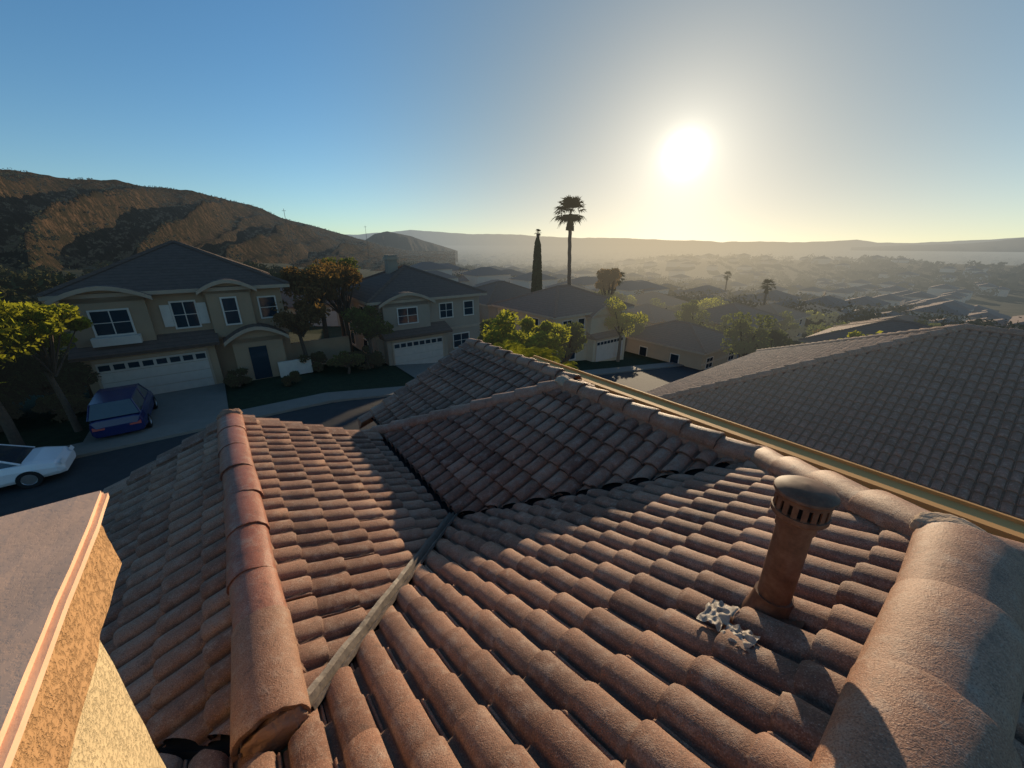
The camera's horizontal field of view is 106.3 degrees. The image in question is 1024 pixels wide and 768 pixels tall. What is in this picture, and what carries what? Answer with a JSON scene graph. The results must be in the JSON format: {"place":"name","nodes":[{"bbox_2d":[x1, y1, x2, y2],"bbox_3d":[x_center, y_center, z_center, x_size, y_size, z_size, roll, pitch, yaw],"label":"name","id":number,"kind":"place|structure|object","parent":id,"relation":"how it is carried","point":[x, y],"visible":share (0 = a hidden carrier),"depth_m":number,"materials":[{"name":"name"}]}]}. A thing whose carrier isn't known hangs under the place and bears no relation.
{"place":"outdoors","nodes":[
{"label":"outdoors","id":0,"kind":"place"},
{"bbox_2d":[83,383,227,441],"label":"driveway","id":1,"kind":"structure","parent":0,"point":[189,404],"depth_m":21.53,"materials":[{"name":"concrete"}]},
{"bbox_2d":[86,383,157,437],"bbox_3d":[-19.499,1.062,19.273,1.981,1.792,4.705,-15,25,-34],"label":"parked suv","id":2,"kind":"object","parent":1,"relation":"on","point":[112,411],"visible":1,"depth_m":17.82,"materials":[{"name":"paint"}]},
{"bbox_2d":[100,431,232,747],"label":"gable roof tiles","id":3,"kind":"object","parent":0,"point":[166,634],"visible":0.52,"depth_m":2.22,"materials":[{"name":"tile"}]},
{"bbox_2d":[103,420,216,497],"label":"rake tiles","id":4,"kind":"object","parent":3,"relation":"attached to","point":[146,469],"visible":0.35,"depth_m":3.77,"materials":[{"name":"concrete"}]},
{"bbox_2d":[154,734,239,767],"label":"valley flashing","id":5,"kind":"object","parent":3,"relation":"attached to","point":[183,749],"visible":0.08,"depth_m":1.54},
{"bbox_2d":[217,413,287,629],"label":"gable ridge caps","id":6,"kind":"object","parent":3,"relation":"on","point":[253,583],"visible":0.95,"depth_m":2.39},
{"bbox_2d":[230,605,310,761],"bbox_3d":[-1.066,1.209,1.644,0.265,0.137,0.557,-14,24,-34],"label":"gable ridge end cap","id":7,"kind":"object","parent":3,"relation":"on","point":[267,678],"visible":1,"depth_m":1.58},
{"bbox_2d":[240,706,310,756],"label":"mortar ridge end","id":8,"kind":"structure","parent":3,"relation":"attached to","point":[275,733],"depth_m":1.44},
{"bbox_2d":[243,415,382,440],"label":"rake tiles","id":9,"kind":"object","parent":3,"relation":"attached to","point":[289,425],"visible":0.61,"depth_m":4.53,"materials":[{"name":"concrete"}]},
{"bbox_2d":[381,438,454,514],"bbox_3d":[-1.179,1.016,4.447,0.140,0.030,2.068,-15,25,-34],"label":"valley flashing","id":10,"kind":"object","parent":3,"relation":"on","point":[443,504],"visible":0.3,"depth_m":4.30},
{"bbox_2d":[0,169,455,271],"bbox_3d":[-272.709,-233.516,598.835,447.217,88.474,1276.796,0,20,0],"label":"hill","id":11,"kind":"structure","parent":0,"point":[199,227],"depth_m":259.14,"materials":[{"name":"soil"}]},
{"bbox_2d":[0,167,455,271],"bbox_3d":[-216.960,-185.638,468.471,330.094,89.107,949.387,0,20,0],"label":"hillside scrub","id":12,"kind":"object","parent":11,"relation":"on","point":[9,247],"visible":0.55,"depth_m":219.35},
{"bbox_2d":[0,334,666,447],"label":"lawn ground","id":13,"kind":"structure","parent":0,"point":[36,430],"depth_m":24.34,"materials":[{"name":"green plant"}]},
{"bbox_2d":[0,346,36,431],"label":"leafy tree","id":14,"kind":"object","parent":13,"relation":"on","point":[11,366],"visible":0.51,"depth_m":18.48,"materials":[{"name":"green plant"}]},
{"bbox_2d":[0,292,43,445],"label":"leafy tree","id":15,"kind":"object","parent":13,"relation":"on","point":[11,431],"visible":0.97,"depth_m":15.79,"materials":[{"name":"green plant"}]},
{"bbox_2d":[0,300,93,431],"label":"leafy tree","id":16,"kind":"object","parent":13,"relation":"on","point":[49,323],"visible":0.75,"depth_m":17.29,"materials":[{"name":"green plant"}]},
{"bbox_2d":[0,349,93,413],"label":"leafy tree","id":17,"kind":"object","parent":13,"relation":"on","point":[33,383],"visible":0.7,"depth_m":19.79,"materials":[{"name":"green plant"}]},
{"bbox_2d":[30,394,91,422],"bbox_3d":[-23.382,1.226,19.992,2.041,1.864,2.135,0,20,0],"label":"shrub","id":18,"kind":"object","parent":13,"relation":"on","point":[52,404],"visible":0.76,"depth_m":19.35,"materials":[{"name":"green plant"}]},
{"bbox_2d":[47,384,87,404],"bbox_3d":[-24.297,0.745,21.124,1.607,2.056,2.095,-12,23,-29],"label":"shrub","id":19,"kind":"object","parent":13,"relation":"on","point":[73,398],"visible":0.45,"depth_m":20.84,"materials":[{"name":"green plant"}]},
{"bbox_2d":[58,351,101,397],"bbox_3d":[-24.625,-0.265,21.747,3.055,3.484,3.268,-14,24,-33],"label":"leafy tree","id":20,"kind":"object","parent":13,"relation":"on","point":[86,377],"visible":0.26,"depth_m":21.04,"materials":[{"name":"green plant"}]},
{"bbox_2d":[58,283,350,394],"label":"walls","id":21,"kind":"structure","parent":13,"relation":"on","point":[149,325],"depth_m":24.58,"materials":[{"name":"beige paint"}]},
{"bbox_2d":[90,347,216,394],"bbox_3d":[-21.095,-0.567,22.966,5.140,2.580,0.070,-15,25,-34],"label":"garage door","id":22,"kind":"structure","parent":21,"relation":"attached to","point":[151,372],"depth_m":23.04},
{"bbox_2d":[35,241,289,362],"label":"roof","id":23,"kind":"structure","parent":21,"relation":"on","point":[169,267],"depth_m":23.33,"materials":[{"name":"tile"}]},
{"bbox_2d":[89,297,276,378],"bbox_3d":[-22.433,-2.523,24.063,12.455,5.300,6.314,0,20,0],"label":"window glass","id":24,"kind":"object","parent":21,"relation":"attached to","point":[259,356],"visible":0.76,"depth_m":23.62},
{"bbox_2d":[86,295,312,377],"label":"window frames","id":25,"kind":"structure","parent":21,"relation":"attached to","point":[286,368],"depth_m":23.33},
{"bbox_2d":[223,367,252,387],"bbox_3d":[-17.411,-0.191,24.321,1.317,1.616,1.774,4,21,12],"label":"shrub","id":26,"kind":"object","parent":13,"relation":"on","point":[231,379],"visible":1,"depth_m":24.22,"materials":[{"name":"green plant"}]},
{"bbox_2d":[271,299,331,355],"bbox_3d":[-14.935,-3.474,27.554,3.907,5.598,3.703,-17,26,-38],"label":"leafy tree","id":27,"kind":"object","parent":13,"relation":"on","point":[299,324],"visible":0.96,"depth_m":26.51,"materials":[{"name":"green plant"}]},
{"bbox_2d":[279,258,344,338],"bbox_3d":[-14.638,-5.238,29.114,4.066,8.309,5.495,-16,26,-38],"label":"leafy tree","id":28,"kind":"object","parent":13,"relation":"on","point":[303,281],"visible":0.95,"depth_m":27.64,"materials":[{"name":"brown plant"}]},
{"bbox_2d":[297,351,327,371],"bbox_3d":[-14.252,-1.425,27.480,1.902,1.926,2.070,-4,21,-12],"label":"shrub","id":29,"kind":"object","parent":13,"relation":"on","point":[317,357],"visible":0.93,"depth_m":27.41,"materials":[{"name":"green plant"}]},
{"bbox_2d":[305,256,360,335],"bbox_3d":[-15.739,-6.902,34.261,4.724,8.574,3.673,-13,24,-32],"label":"leafy tree","id":30,"kind":"object","parent":13,"relation":"on","point":[348,261],"visible":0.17,"depth_m":33.59,"materials":[{"name":"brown plant"}]},
{"bbox_2d":[308,261,363,351],"bbox_3d":[-13.777,-5.674,31.075,4.927,8.285,4.020,0,20,0],"label":"leafy tree","id":31,"kind":"object","parent":13,"relation":"on","point":[354,277],"visible":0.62,"depth_m":29.72,"materials":[{"name":"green plant"}]},
{"bbox_2d":[326,351,364,373],"bbox_3d":[-11.987,-1.467,27.891,2.765,2.207,2.029,-14,24,-33],"label":"shrub","id":32,"kind":"object","parent":13,"relation":"on","point":[344,361],"visible":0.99,"depth_m":27.34,"materials":[{"name":"green plant"}]},
{"bbox_2d":[339,305,393,367],"bbox_3d":[-11.269,-3.513,29.827,3.427,5.270,4.243,-16,25,-36],"label":"leafy tree","id":33,"kind":"object","parent":13,"relation":"on","point":[365,323],"visible":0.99,"depth_m":28.73,"materials":[{"name":"green plant"}]},
{"bbox_2d":[349,345,385,369],"bbox_3d":[-11.272,-1.919,29.950,2.696,2.117,1.802,0,20,0],"label":"shrub","id":34,"kind":"object","parent":13,"relation":"on","point":[377,359],"visible":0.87,"depth_m":29.73,"materials":[{"name":"green plant"}]},
{"bbox_2d":[341,255,479,365],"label":"walls","id":35,"kind":"structure","parent":13,"relation":"on","point":[428,314],"depth_m":33.81,"materials":[{"name":"grey paint"}]},
{"bbox_2d":[347,300,473,348],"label":"window frames","id":36,"kind":"structure","parent":35,"relation":"attached to","point":[439,318],"depth_m":34.23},
{"bbox_2d":[349,301,472,348],"bbox_3d":[-9.615,-4.893,33.832,11.896,4.100,6.078,0,20,0],"label":"window glass","id":37,"kind":"object","parent":35,"relation":"attached to","point":[412,312],"visible":0.88,"depth_m":33.87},
{"bbox_2d":[337,264,486,341],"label":"roof","id":38,"kind":"structure","parent":35,"relation":"attached to","point":[381,289],"depth_m":33.28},
{"bbox_2d":[392,333,444,365],"bbox_3d":[-7.877,-2.739,32.777,4.640,2.580,0.070,-15,25,-34],"label":"garage door","id":39,"kind":"structure","parent":35,"relation":"attached to","point":[411,356],"depth_m":32.72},
{"bbox_2d":[479,305,497,333],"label":"walls","id":40,"kind":"structure","parent":13,"relation":"on","point":[486,312],"depth_m":52.00,"materials":[{"name":"grey paint"}]},
{"bbox_2d":[476,281,530,306],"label":"roof","id":41,"kind":"structure","parent":40,"relation":"on","point":[497,291],"depth_m":54.90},
{"bbox_2d":[531,229,542,291],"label":"cypress tree","id":42,"kind":"object","parent":13,"relation":"on","point":[536,284],"visible":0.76,"depth_m":49.34,"materials":[{"name":"green plant"}]},
{"bbox_2d":[498,308,626,361],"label":"walls","id":43,"kind":"structure","parent":13,"relation":"on","point":[595,324],"depth_m":42.02,"materials":[{"name":"beige paint"}]},
{"bbox_2d":[491,284,634,340],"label":"roof","id":44,"kind":"structure","parent":43,"relation":"on","point":[556,302],"depth_m":42.20,"materials":[{"name":"tile"}]},
{"bbox_2d":[595,335,623,361],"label":"garage door","id":45,"kind":"structure","parent":43,"relation":"attached to","point":[605,349],"depth_m":43.28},
{"bbox_2d":[551,195,586,284],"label":"fan palm tree","id":46,"kind":"object","parent":13,"relation":"on","point":[568,203],"visible":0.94,"depth_m":55.66,"materials":[{"name":"green plant"}]},
{"bbox_2d":[594,268,621,294],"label":"leafy tree","id":47,"kind":"object","parent":13,"relation":"on","point":[606,277],"visible":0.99,"depth_m":46.69,"materials":[{"name":"green plant"}]},
{"bbox_2d":[604,297,647,361],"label":"leafy tree","id":48,"kind":"object","parent":13,"relation":"on","point":[625,320],"visible":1,"depth_m":41.62,"materials":[{"name":"green plant"}]},
{"bbox_2d":[625,338,737,369],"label":"walls","id":49,"kind":"structure","parent":13,"relation":"on","point":[686,358],"depth_m":46.72,"materials":[{"name":"beige paint"}]},
{"bbox_2d":[626,320,739,355],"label":"roof","id":50,"kind":"structure","parent":49,"relation":"on","point":[690,337],"depth_m":47.19,"materials":[{"name":"tile"}]},
{"bbox_2d":[674,299,709,324],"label":"leafy tree","id":51,"kind":"object","parent":13,"relation":"on","point":[692,306],"visible":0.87,"depth_m":55.73,"materials":[{"name":"green plant"}]},
{"bbox_2d":[245,420,447,687],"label":"gable roof tiles","id":52,"kind":"object","parent":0,"point":[354,523],"visible":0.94,"depth_m":2.94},
{"bbox_2d":[0,366,706,516],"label":"road","id":53,"kind":"structure","parent":0,"point":[90,474],"depth_m":16.55,"materials":[{"name":"asphalt"}]},
{"bbox_2d":[0,444,75,487],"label":"parked car","id":54,"kind":"object","parent":53,"relation":"on","point":[22,466],"visible":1,"depth_m":14.44,"materials":[{"name":"paint"}]},
{"bbox_2d":[67,354,748,458],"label":"pavement","id":55,"kind":"structure","parent":0,"point":[102,445],"depth_m":20.44,"materials":[{"name":"concrete"}]},
{"bbox_2d":[365,231,457,263],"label":"hill","id":56,"kind":"structure","parent":0,"point":[399,241],"depth_m":1261.51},
{"bbox_2d":[395,363,434,377],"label":"driveway","id":57,"kind":"structure","parent":0,"point":[414,370],"depth_m":31.37,"materials":[{"name":"concrete"}]},
{"bbox_2d":[0,0,1023,242],"label":"sky","id":58,"kind":"structure","parent":0,"point":[879,121],"materials":[{"name":"blue"}]},
{"bbox_2d":[3,245,1023,403],"bbox_3d":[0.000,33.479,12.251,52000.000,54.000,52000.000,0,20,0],"label":"ground","id":59,"kind":"structure","parent":0,"point":[1011,304],"depth_m":1218.53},
{"bbox_2d":[0,249,1023,333],"bbox_3d":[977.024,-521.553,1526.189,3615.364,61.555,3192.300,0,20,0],"label":"distant trees","id":60,"kind":"object","parent":59,"relation":"on","point":[24,284],"visible":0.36,"depth_m":384.57,"materials":[{"name":"green plant"}]},
{"bbox_2d":[481,309,550,352],"bbox_3d":[0.216,-0.961,22.191,4.030,6.867,3.566,0,20,0],"label":"leafy tree","id":61,"kind":"object","parent":59,"relation":"on","point":[502,333],"visible":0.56,"depth_m":20.47,"materials":[{"name":"green plant"}]},
{"bbox_2d":[493,340,577,369],"bbox_3d":[0.506,2.217,11.224,2.777,7.122,2.435,0,20,0],"label":"hedge","id":62,"kind":"object","parent":59,"relation":"on","point":[514,347],"visible":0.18,"depth_m":10.16,"materials":[{"name":"green plant"}]},
{"bbox_2d":[518,314,572,360],"bbox_3d":[1.722,-0.854,23.136,3.289,6.493,3.516,12,24,31],"label":"leafy tree","id":63,"kind":"object","parent":59,"relation":"on","point":[557,334],"visible":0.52,"depth_m":22.13,"materials":[{"name":"green plant"}]},
{"bbox_2d":[558,320,587,363],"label":"leafy tree","id":64,"kind":"object","parent":59,"relation":"on","point":[576,341],"visible":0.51,"depth_m":25.98,"materials":[{"name":"green plant"}]},
{"bbox_2d":[644,320,680,326],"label":"walls","id":65,"kind":"structure","parent":59,"relation":"on","point":[649,324],"depth_m":78.90,"materials":[{"name":"beige paint"}]},
{"bbox_2d":[627,303,680,322],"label":"roof","id":66,"kind":"structure","parent":65,"relation":"on","point":[656,314],"depth_m":81.86,"materials":[{"name":"tile"}]},
{"bbox_2d":[411,253,1023,328],"bbox_3d":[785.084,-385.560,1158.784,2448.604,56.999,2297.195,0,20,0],"label":"distant houses","id":67,"kind":"structure","parent":59,"relation":"on","point":[950,299],"depth_m":224.99,"materials":[{"name":"paint"}]},
{"bbox_2d":[701,321,779,346],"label":"walls","id":68,"kind":"structure","parent":59,"relation":"on","point":[778,325],"depth_m":63.07,"materials":[{"name":"beige paint"}]},
{"bbox_2d":[680,302,786,327],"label":"roof","id":69,"kind":"structure","parent":68,"relation":"on","point":[717,313],"depth_m":63.97,"materials":[{"name":"tile"}]},
{"bbox_2d":[720,312,777,357],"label":"leafy tree","id":70,"kind":"object","parent":59,"relation":"on","point":[741,347],"visible":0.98,"depth_m":40.27,"materials":[{"name":"green plant"}]},
{"bbox_2d":[743,328,795,352],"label":"leafy tree","id":71,"kind":"object","parent":59,"relation":"on","point":[777,337],"visible":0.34,"depth_m":39.66,"materials":[{"name":"green plant"}]},
{"bbox_2d":[773,311,799,331],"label":"leafy tree","id":72,"kind":"object","parent":59,"relation":"on","point":[785,325],"visible":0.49,"depth_m":65.88,"materials":[{"name":"green plant"}]},
{"bbox_2d":[782,318,805,340],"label":"walls","id":73,"kind":"structure","parent":59,"relation":"on","point":[802,323],"depth_m":86.90,"materials":[{"name":"grey paint"}]},
{"bbox_2d":[754,303,810,322],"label":"roof","id":74,"kind":"structure","parent":73,"relation":"on","point":[777,309],"depth_m":85.88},
{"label":"walls","id":75,"kind":"object","parent":59,"relation":"on","visible":0},
{"bbox_2d":[798,319,931,342],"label":"roof","id":76,"kind":"structure","parent":75,"relation":"on","point":[874,327],"depth_m":44.96,"materials":[{"name":"tile"}]},
{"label":"walls","id":77,"kind":"object","parent":59,"relation":"on","visible":0},
{"bbox_2d":[625,291,687,306],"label":"roof","id":78,"kind":"structure","parent":77,"relation":"on","point":[644,298],"depth_m":99.20,"materials":[{"name":"tile"}]},
{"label":"walls","id":79,"kind":"object","parent":59,"relation":"on","visible":0},
{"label":"roof","id":80,"kind":"object","parent":79,"relation":"on","visible":0},
{"bbox_2d":[657,324,962,398],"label":"hip caps","id":81,"kind":"object","parent":80,"relation":"on","point":[882,345],"visible":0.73,"depth_m":12.04,"materials":[{"name":"tile"}]},
{"bbox_2d":[966,329,1023,338],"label":"ridge caps mortar","id":82,"kind":"object","parent":80,"relation":"on","point":[1001,334],"visible":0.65,"depth_m":10.65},
{"bbox_2d":[962,323,1023,335],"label":"ridge caps","id":83,"kind":"object","parent":82,"relation":"on","point":[994,329],"visible":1,"depth_m":10.74,"materials":[{"name":"tile"}]},
{"bbox_2d":[345,230,1022,245],"bbox_3d":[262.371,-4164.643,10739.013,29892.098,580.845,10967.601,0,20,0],"label":"mountains","id":84,"kind":"structure","parent":0,"point":[448,239],"depth_m":13179.47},
{"bbox_2d":[530,355,1023,542],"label":"gutter","id":85,"kind":"object","parent":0,"point":[994,522],"visible":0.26,"depth_m":4.28,"materials":[{"name":"paint"}]},
{"bbox_2d":[645,331,925,395],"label":"roof tiles","id":86,"kind":"object","parent":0,"point":[755,362],"visible":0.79,"depth_m":15.30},
{"bbox_2d":[756,324,961,350],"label":"hip caps","id":87,"kind":"object","parent":86,"relation":"on","point":[884,334],"visible":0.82,"depth_m":14.62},
{"bbox_2d":[667,329,1023,519],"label":"roof tiles","id":88,"kind":"object","parent":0,"point":[818,404],"visible":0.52,"depth_m":10.01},
{"bbox_2d":[851,237,1023,251],"bbox_3d":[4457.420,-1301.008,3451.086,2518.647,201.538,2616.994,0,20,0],"label":"mountains","id":89,"kind":"structure","parent":0,"point":[1013,245],"depth_m":3550.83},
{"bbox_2d":[1013,692,1023,767],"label":"back roof tiles","id":90,"kind":"object","parent":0,"point":[1018,742],"visible":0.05,"depth_m":0.99,"materials":[{"name":"concrete"}]},
{"bbox_3d":[3.751,0.999,2.666,3.991,1.348,3.123,0,20,0],"label":"roof tile underlay","id":91,"kind":"object","parent":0,"visible":0},
{"bbox_2d":[750,447,929,537],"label":"hip caps","id":92,"kind":"object","parent":91,"relation":"on","point":[888,511],"visible":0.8,"depth_m":1.92,"materials":[{"name":"concrete"}]},
{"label":"lawn ground","id":93,"kind":"structure","parent":0,"visible":0},
{"bbox_2d":[276,746,287,762],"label":"walls","id":94,"kind":"structure","parent":93,"relation":"on","point":[283,751],"depth_m":2.45,"materials":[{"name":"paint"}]},
{"bbox_2d":[0,491,165,767],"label":"stucco chimney","id":95,"kind":"object","parent":94,"relation":"on","point":[66,701],"visible":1,"depth_m":0.83,"materials":[{"name":"paint"}]},
{"bbox_2d":[384,388,734,516],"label":"wing roof tiles","id":96,"kind":"object","parent":94,"relation":"on","point":[526,449],"visible":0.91,"depth_m":3.93,"materials":[{"name":"tile"}]},
{"bbox_2d":[362,380,559,433],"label":"wing hip caps","id":97,"kind":"object","parent":96,"relation":"on","point":[514,395],"visible":0.81,"depth_m":4.91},
{"bbox_2d":[458,462,729,518],"bbox_3d":[0.704,0.953,3.355,2.546,0.878,0.140,3,20,8],"label":"valley flashing","id":98,"kind":"object","parent":96,"relation":"attached to","point":[638,481],"visible":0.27,"depth_m":3.36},
{"bbox_2d":[560,387,745,464],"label":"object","id":99,"kind":"object","parent":96,"relation":"on","point":[669,434],"visible":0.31,"depth_m":3.54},
{"bbox_2d":[560,379,761,460],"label":"wing ridge caps","id":100,"kind":"object","parent":99,"relation":"on","point":[719,441],"visible":0.9,"depth_m":3.56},
{"bbox_3d":[0.567,1.258,1.935,2.787,1.333,3.169,0,20,0],"label":"main roof tile underlay","id":101,"kind":"object","parent":96,"relation":"on","visible":0},
{"bbox_2d":[281,460,910,767],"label":"roof tiles","id":102,"kind":"object","parent":101,"relation":"on","point":[570,631],"visible":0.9,"depth_m":1.49,"materials":[{"name":"concrete"}]},
{"bbox_2d":[307,512,456,717],"bbox_3d":[-0.696,1.297,2.610,0.200,0.754,2.011,3,20,8],"label":"valley flashing","id":103,"kind":"object","parent":102,"relation":"attached to","point":[343,656],"depth_m":2.07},
{"bbox_2d":[810,572,898,758],"bbox_3d":[0.509,1.010,0.605,3.080,0.107,0.309,-15,25,-34],"label":"ridge caps mortar","id":104,"kind":"object","parent":102,"relation":"on","point":[812,754],"visible":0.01,"depth_m":0.95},
{"bbox_2d":[809,522,1023,767],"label":"ridge caps","id":105,"kind":"object","parent":104,"relation":"on","point":[935,678],"visible":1,"depth_m":0.98,"materials":[{"name":"concrete"}]},
{"bbox_2d":[909,512,985,531],"bbox_3d":[1.728,0.594,1.503,0.175,0.141,0.237,-13,24,-31],"label":"mortar ridge junction","id":106,"kind":"object","parent":102,"relation":"on","point":[921,518],"visible":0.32,"depth_m":1.53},
{"bbox_2d":[696,475,840,651],"bbox_3d":[0.907,0.755,1.389,0.415,0.867,0.266,-9,22,-24],"label":"roof vent pipe","id":107,"kind":"object","parent":101,"relation":"on","point":[802,507],"visible":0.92,"depth_m":1.33,"materials":[{"name":"paint"}]},
{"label":"main roof tile underlay","id":108,"kind":"object","parent":94,"relation":"on","visible":0},
{"bbox_2d":[158,749,282,767],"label":"roof tiles","id":109,"kind":"object","parent":108,"relation":"on","point":[206,758],"visible":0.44,"depth_m":1.40,"materials":[{"name":"ceramic"}]},
{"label":"wing hip","id":110,"kind":"object","parent":94,"relation":"on","visible":0},
{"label":"far gable tile underlay","id":111,"kind":"object","parent":110,"relation":"on","visible":0},
{"bbox_2d":[371,346,555,424],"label":"gable tiles","id":112,"kind":"object","parent":111,"relation":"on","point":[468,374],"visible":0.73,"depth_m":6.09,"materials":[{"name":"concrete"}]},
{"bbox_2d":[358,342,469,428],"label":"rake tiles","id":113,"kind":"object","parent":112,"relation":"attached to","point":[365,419],"visible":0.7,"depth_m":6.59,"materials":[{"name":"concrete"}]},
{"bbox_2d":[470,345,580,380],"bbox_3d":[0.040,-0.369,6.178,0.226,0.107,2.720,-15,25,-34],"label":"gable ridge caps mortar","id":114,"kind":"object","parent":111,"relation":"on","point":[552,377],"visible":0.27,"depth_m":5.88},
{"bbox_2d":[465,338,581,380],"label":"gable ridge caps","id":115,"kind":"object","parent":114,"relation":"on","point":[545,368],"visible":0.97,"depth_m":5.90,"materials":[{"name":"concrete"}]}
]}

